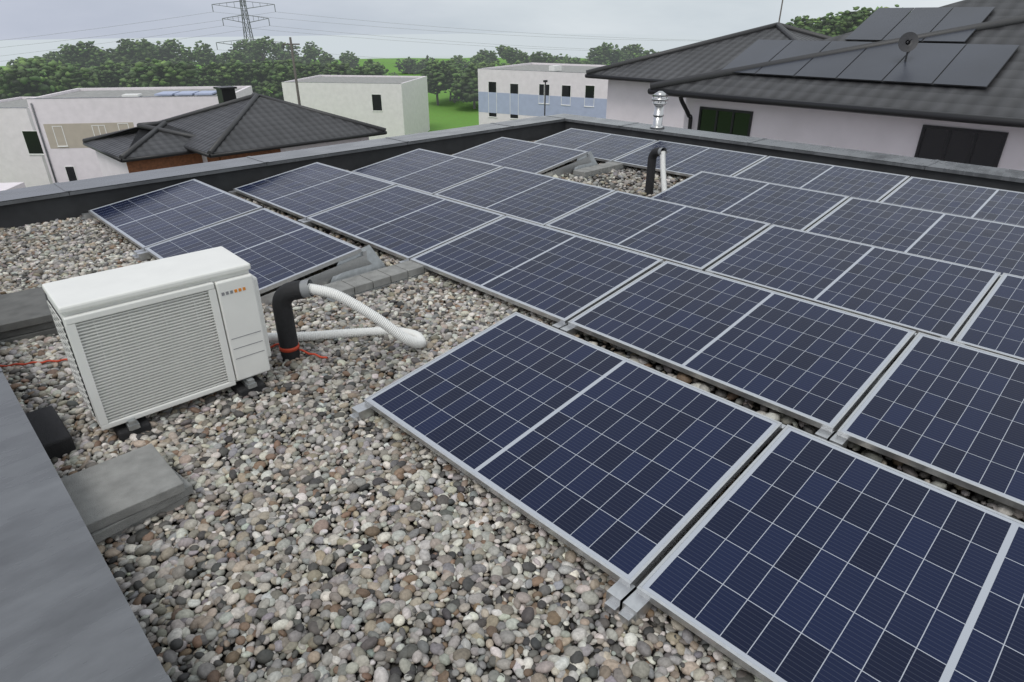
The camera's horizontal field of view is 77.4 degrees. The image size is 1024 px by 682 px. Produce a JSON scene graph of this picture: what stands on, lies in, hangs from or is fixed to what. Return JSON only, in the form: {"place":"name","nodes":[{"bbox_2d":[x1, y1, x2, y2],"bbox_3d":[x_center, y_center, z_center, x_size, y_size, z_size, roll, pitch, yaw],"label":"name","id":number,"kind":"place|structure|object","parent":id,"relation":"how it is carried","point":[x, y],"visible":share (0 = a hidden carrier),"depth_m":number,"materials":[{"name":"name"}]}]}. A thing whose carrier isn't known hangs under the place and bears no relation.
{"place":"outdoors","nodes":[
{"label":"outdoors","id":0,"kind":"place"},
{"bbox_2d":[0,33,719,131],"bbox_3d":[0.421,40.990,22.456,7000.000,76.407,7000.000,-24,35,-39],"label":"terrain ground","id":1,"kind":"structure","parent":0,"point":[445,113],"depth_m":1159.95,"materials":[{"name":"green plant"}]},
{"bbox_2d":[0,97,52,186],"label":"building","id":2,"kind":"structure","parent":1,"relation":"on","point":[22,158],"depth_m":56.21,"materials":[{"name":"white paint"}]},
{"bbox_2d":[0,86,252,190],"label":"building","id":3,"kind":"structure","parent":1,"relation":"on","point":[66,122],"depth_m":49.09,"materials":[{"name":"white paint"}]},
{"bbox_2d":[82,86,386,176],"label":"house","id":4,"kind":"structure","parent":1,"relation":"on","point":[229,126],"depth_m":23.73,"materials":[{"name":"tile"}]},
{"bbox_2d":[212,0,283,49],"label":"transmission tower","id":5,"kind":"structure","parent":1,"relation":"on","point":[242,15],"depth_m":154.63,"materials":[{"name":"silver metal"}]},
{"bbox_2d":[0,12,677,63],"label":"power lines","id":6,"kind":"structure","parent":1,"relation":"on","point":[330,35],"depth_m":159.42,"materials":[{"name":"silver metal"}]},
{"bbox_2d":[281,75,429,139],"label":"building","id":7,"kind":"structure","parent":1,"relation":"on","point":[396,105],"depth_m":81.42,"materials":[{"name":"white paint"}]},
{"bbox_2d":[0,4,902,108],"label":"trees","id":8,"kind":"object","parent":1,"relation":"on","point":[143,63],"visible":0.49,"depth_m":103.08,"materials":[{"name":"green plant"}]},
{"bbox_2d":[0,121,1023,227],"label":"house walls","id":9,"kind":"structure","parent":1,"relation":"on","point":[17,215],"depth_m":8.12,"materials":[{"name":"black"}]},
{"bbox_2d":[0,113,1023,681],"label":"parapet coping","id":10,"kind":"object","parent":9,"relation":"on","point":[66,613],"visible":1,"depth_m":2.20,"materials":[{"name":"metal"}]},
{"bbox_2d":[650,91,668,128],"bbox_3d":[2.375,-3.463,10.474,0.280,1.180,0.280,-24,35,-39],"label":"chimney flue","id":11,"kind":"object","parent":9,"relation":"on","point":[658,114],"visible":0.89,"depth_m":10.28,"materials":[{"name":"grey metal"}]},
{"bbox_2d":[283,0,782,104],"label":"utility poles","id":12,"kind":"object","parent":1,"relation":"on","point":[295,74],"visible":0.4,"depth_m":61.16,"materials":[{"name":"grey"}]},
{"bbox_2d":[477,63,607,124],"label":"building","id":13,"kind":"structure","parent":1,"relation":"on","point":[517,91],"depth_m":69.96,"materials":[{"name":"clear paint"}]},
{"bbox_2d":[585,0,1023,170],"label":"house","id":14,"kind":"structure","parent":1,"relation":"on","point":[944,83],"depth_m":12.71,"materials":[{"name":"tile"}]},
{"bbox_2d":[0,0,961,39],"label":"sky","id":15,"kind":"structure","parent":0,"point":[19,19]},
{"bbox_2d":[0,161,1023,681],"bbox_3d":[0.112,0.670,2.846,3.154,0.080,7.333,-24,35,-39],"label":"gravel","id":16,"kind":"structure","parent":0,"point":[344,373],"depth_m":2.54,"materials":[{"name":"grey gravel"}]},
{"bbox_2d":[0,287,193,544],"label":"concrete pavers","id":17,"kind":"object","parent":16,"relation":"on","point":[112,498],"visible":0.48,"depth_m":2.76,"materials":[{"name":"concrete"}]},
{"bbox_2d":[42,246,270,441],"bbox_3d":[-1.815,-0.015,3.421,0.928,0.750,0.500,-22,34,-37],"label":"heat pump outdoor unit","id":18,"kind":"object","parent":16,"relation":"on","point":[140,341],"visible":1,"depth_m":3.22,"materials":[{"name":"white paint"}]},
{"bbox_2d":[0,343,327,366],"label":"orange cable","id":19,"kind":"object","parent":16,"relation":"on","point":[272,346],"visible":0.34,"depth_m":3.89,"materials":[{"name":"orange plastic"}]},
{"bbox_2d":[272,280,304,360],"bbox_3d":[-1.329,-0.108,3.879,0.207,0.554,0.111,0,27,1],"label":"pipe riser","id":20,"kind":"object","parent":16,"relation":"on","point":[286,295],"visible":0.94,"depth_m":3.81,"materials":[{"name":"black rubber"}]},
{"bbox_2d":[279,342,299,352],"bbox_3d":[-1.377,0.034,3.951,0.120,0.025,0.120,-24,35,-39],"label":"pipe strap","id":21,"kind":"object","parent":20,"relation":"attached to","point":[297,347],"visible":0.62,"depth_m":3.91,"materials":[{"name":"orange"}]},
{"bbox_2d":[299,279,313,297],"bbox_3d":[-1.215,-0.309,3.777,0.077,0.113,0.104,0,27,1],"label":"pipe collar","id":22,"kind":"object","parent":20,"relation":"attached to","point":[303,289],"visible":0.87,"depth_m":3.74,"materials":[{"name":"grey"}]},
{"bbox_2d":[0,192,659,294],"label":"gravel","id":23,"kind":"structure","parent":16,"relation":"on","point":[37,254],"depth_m":5.75,"materials":[{"name":"grey gravel"}]},
{"bbox_2d":[267,283,425,348],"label":"insulated pipes","id":24,"kind":"object","parent":16,"relation":"on","point":[412,338],"visible":0.84,"depth_m":3.95,"materials":[{"name":"white plastic"}]},
{"bbox_2d":[320,245,432,301],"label":"concrete ballast block","id":25,"kind":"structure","parent":16,"relation":"on","point":[377,274],"depth_m":5.07,"materials":[{"name":"concrete"}]},
{"bbox_2d":[238,139,1023,521],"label":"gravel","id":26,"kind":"structure","parent":16,"relation":"on","point":[620,183],"depth_m":3.89,"materials":[{"name":"grey gravel"}]},
{"bbox_2d":[80,154,1001,625],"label":"panel mounting rails","id":27,"kind":"object","parent":26,"relation":"on","point":[628,604],"visible":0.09,"depth_m":3.33,"materials":[{"name":"metal"}]},
{"bbox_2d":[88,179,262,250],"bbox_3d":[-3.437,-1.325,6.474,1.134,0.032,1.722,-32,40,-34],"label":"solar panel","id":28,"kind":"object","parent":27,"relation":"on","point":[145,220],"visible":0.94,"depth_m":6.38,"materials":[{"name":"dark blue silicon solar cells"},{"name":"glass"},{"name":"aluminium"}]},
{"bbox_2d":[144,208,361,293],"bbox_3d":[-2.212,-0.765,5.367,1.134,0.032,1.722,-31,40,-34],"label":"solar panel","id":29,"kind":"object","parent":27,"relation":"on","point":[274,249],"visible":0.76,"depth_m":5.41,"materials":[{"name":"dark blue silicon solar cells"},{"name":"glass"},{"name":"aluminium"}]},
{"bbox_2d":[233,162,395,219],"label":"solar panel","id":30,"kind":"object","parent":27,"relation":"on","point":[306,191],"visible":0.95,"depth_m":7.25,"materials":[{"name":"dark blue silicon solar cells"},{"name":"glass"},{"name":"aluminium"}]},
{"bbox_2d":[307,185,504,260],"bbox_3d":[-1.068,-1.199,6.230,1.134,0.032,1.722,-31,40,-34],"label":"solar panel","id":31,"kind":"object","parent":27,"relation":"on","point":[403,223],"visible":0.91,"depth_m":6.13,"materials":[{"name":"dark blue silicon solar cells"},{"name":"glass"},{"name":"aluminium"}]},
{"bbox_2d":[351,148,502,194],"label":"solar panel","id":32,"kind":"object","parent":27,"relation":"on","point":[427,171],"visible":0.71,"depth_m":8.13,"materials":[{"name":"silicon photovoltaic cells"},{"name":"glass"},{"name":"aluminium"}]},
{"bbox_2d":[452,137,587,173],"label":"solar panel","id":33,"kind":"object","parent":27,"relation":"on","point":[534,157],"visible":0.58,"depth_m":9.01,"materials":[{"name":"silicon photovoltaic cells"},{"name":"glass"},{"name":"aluminium"}]},
{"bbox_2d":[434,167,615,225],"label":"solar panel","id":34,"kind":"object","parent":27,"relation":"on","point":[540,199],"visible":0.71,"depth_m":7.01,"materials":[{"name":"silicon photovoltaic cells"},{"name":"glass"},{"name":"aluminium"}]},
{"bbox_2d":[410,215,662,323],"bbox_3d":[0.152,-0.640,5.117,1.134,0.032,1.722,-31,40,-34],"label":"solar panel","id":35,"kind":"object","parent":27,"relation":"on","point":[560,276],"visible":0.92,"depth_m":4.99,"materials":[{"name":"silicon photovoltaic cells"},{"name":"glass"},{"name":"aluminium"}]},
{"bbox_2d":[364,312,781,587],"bbox_3d":[0.223,0.353,3.142,1.134,0.032,1.722,-31,40,-34],"label":"solar panel","id":36,"kind":"object","parent":27,"relation":"on","point":[623,470],"visible":1,"depth_m":2.96,"materials":[{"name":"silicon photovoltaic cells"},{"name":"glass"},{"name":"aluminium"}]},
{"bbox_2d":[535,128,656,161],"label":"solar panel","id":37,"kind":"object","parent":27,"relation":"on","point":[604,147],"visible":0.68,"depth_m":9.89,"materials":[{"name":"silicon photovoltaic cells"},{"name":"glass"},{"name":"aluminium"}]},
{"bbox_2d":[545,191,770,270],"bbox_3d":[1.324,-1.078,5.986,1.134,0.033,1.722,-31,39,-34],"label":"solar panel","id":38,"kind":"object","parent":27,"relation":"on","point":[694,237],"visible":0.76,"depth_m":5.88,"materials":[{"name":"silicon photovoltaic cells"},{"name":"glass"},{"name":"aluminium"}]},
{"bbox_2d":[613,140,767,176],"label":"solar panel","id":39,"kind":"object","parent":27,"relation":"on","point":[687,160],"visible":0.67,"depth_m":8.75,"materials":[{"name":"silicon photovoltaic cells"},{"name":"glass"},{"name":"aluminium"}]},
{"bbox_2d":[568,261,915,431],"bbox_3d":[1.374,-0.079,4.002,1.134,0.033,1.722,-31,39,-34],"label":"solar panel","id":40,"kind":"object","parent":27,"relation":"on","point":[824,367],"visible":1,"depth_m":3.85,"materials":[{"name":"glass"}]},
{"bbox_2d":[651,171,849,230],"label":"solar panel","id":41,"kind":"object","parent":27,"relation":"on","point":[803,209],"visible":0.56,"depth_m":6.79,"materials":[{"name":"silicon photovoltaic cells"},{"name":"glass"},{"name":"aluminium"}]},
{"bbox_2d":[734,156,909,201],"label":"solar panel","id":42,"kind":"object","parent":27,"relation":"on","point":[860,183],"visible":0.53,"depth_m":7.69,"materials":[{"name":"glass"}]},
{"bbox_2d":[637,424,1023,681],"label":"solar panel","id":43,"kind":"object","parent":27,"relation":"on","point":[794,554],"visible":1,"depth_m":2.21,"materials":[{"name":"silicon photovoltaic cells"},{"name":"glass"},{"name":"aluminium"}]},
{"bbox_2d":[705,224,1000,340],"bbox_3d":[2.544,-0.516,4.874,1.134,0.032,1.722,-31,39,-34],"label":"solar panel","id":44,"kind":"object","parent":27,"relation":"on","point":[942,299],"visible":0.85,"depth_m":4.76,"materials":[{"name":"glass"}]},
{"bbox_2d":[806,197,1023,276],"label":"solar panel","id":45,"kind":"object","parent":27,"relation":"on","point":[982,244],"visible":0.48,"depth_m":5.73,"materials":[{"name":"glass"}]},
{"bbox_2d":[837,332,1023,511],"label":"solar panel","id":46,"kind":"object","parent":27,"relation":"on","point":[949,411],"visible":1,"depth_m":3.13,"materials":[{"name":"glass"}]},
{"bbox_2d":[880,176,1023,225],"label":"solar panel","id":47,"kind":"object","parent":27,"relation":"on","point":[992,204],"visible":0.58,"depth_m":6.78,"materials":[{"name":"glass"}]},
{"bbox_2d":[953,273,1023,361],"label":"solar panel","id":48,"kind":"object","parent":27,"relation":"on","point":[995,323],"visible":0.79,"depth_m":4.10,"materials":[{"name":"glass"}]},
{"bbox_2d":[573,151,630,177],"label":"concrete ballast block","id":49,"kind":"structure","parent":26,"relation":"on","point":[593,168],"depth_m":8.76,"materials":[{"name":"concrete"}]},
{"bbox_2d":[645,147,662,195],"bbox_3d":[1.663,-1.971,7.510,0.100,0.618,0.200,-13,30,-25],"label":"pipe riser","id":50,"kind":"object","parent":26,"relation":"on","point":[651,169],"visible":0.86,"depth_m":7.50,"materials":[{"name":"black rubber"}]},
{"bbox_2d":[658,148,666,155],"bbox_3d":[1.715,-2.162,7.303,0.093,0.102,0.075,-13,30,-25],"label":"pipe collar","id":51,"kind":"object","parent":50,"relation":"attached to","point":[659,150],"visible":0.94,"depth_m":7.29,"materials":[{"name":"grey metal"}]},
{"bbox_2d":[660,151,666,190],"bbox_3d":[1.731,-1.871,7.302,0.074,0.548,0.305,-3,27,-6],"label":"insulated pipe","id":52,"kind":"object","parent":26,"relation":"on","point":[663,170],"visible":0.75,"depth_m":7.27,"materials":[{"name":"white plastic"}]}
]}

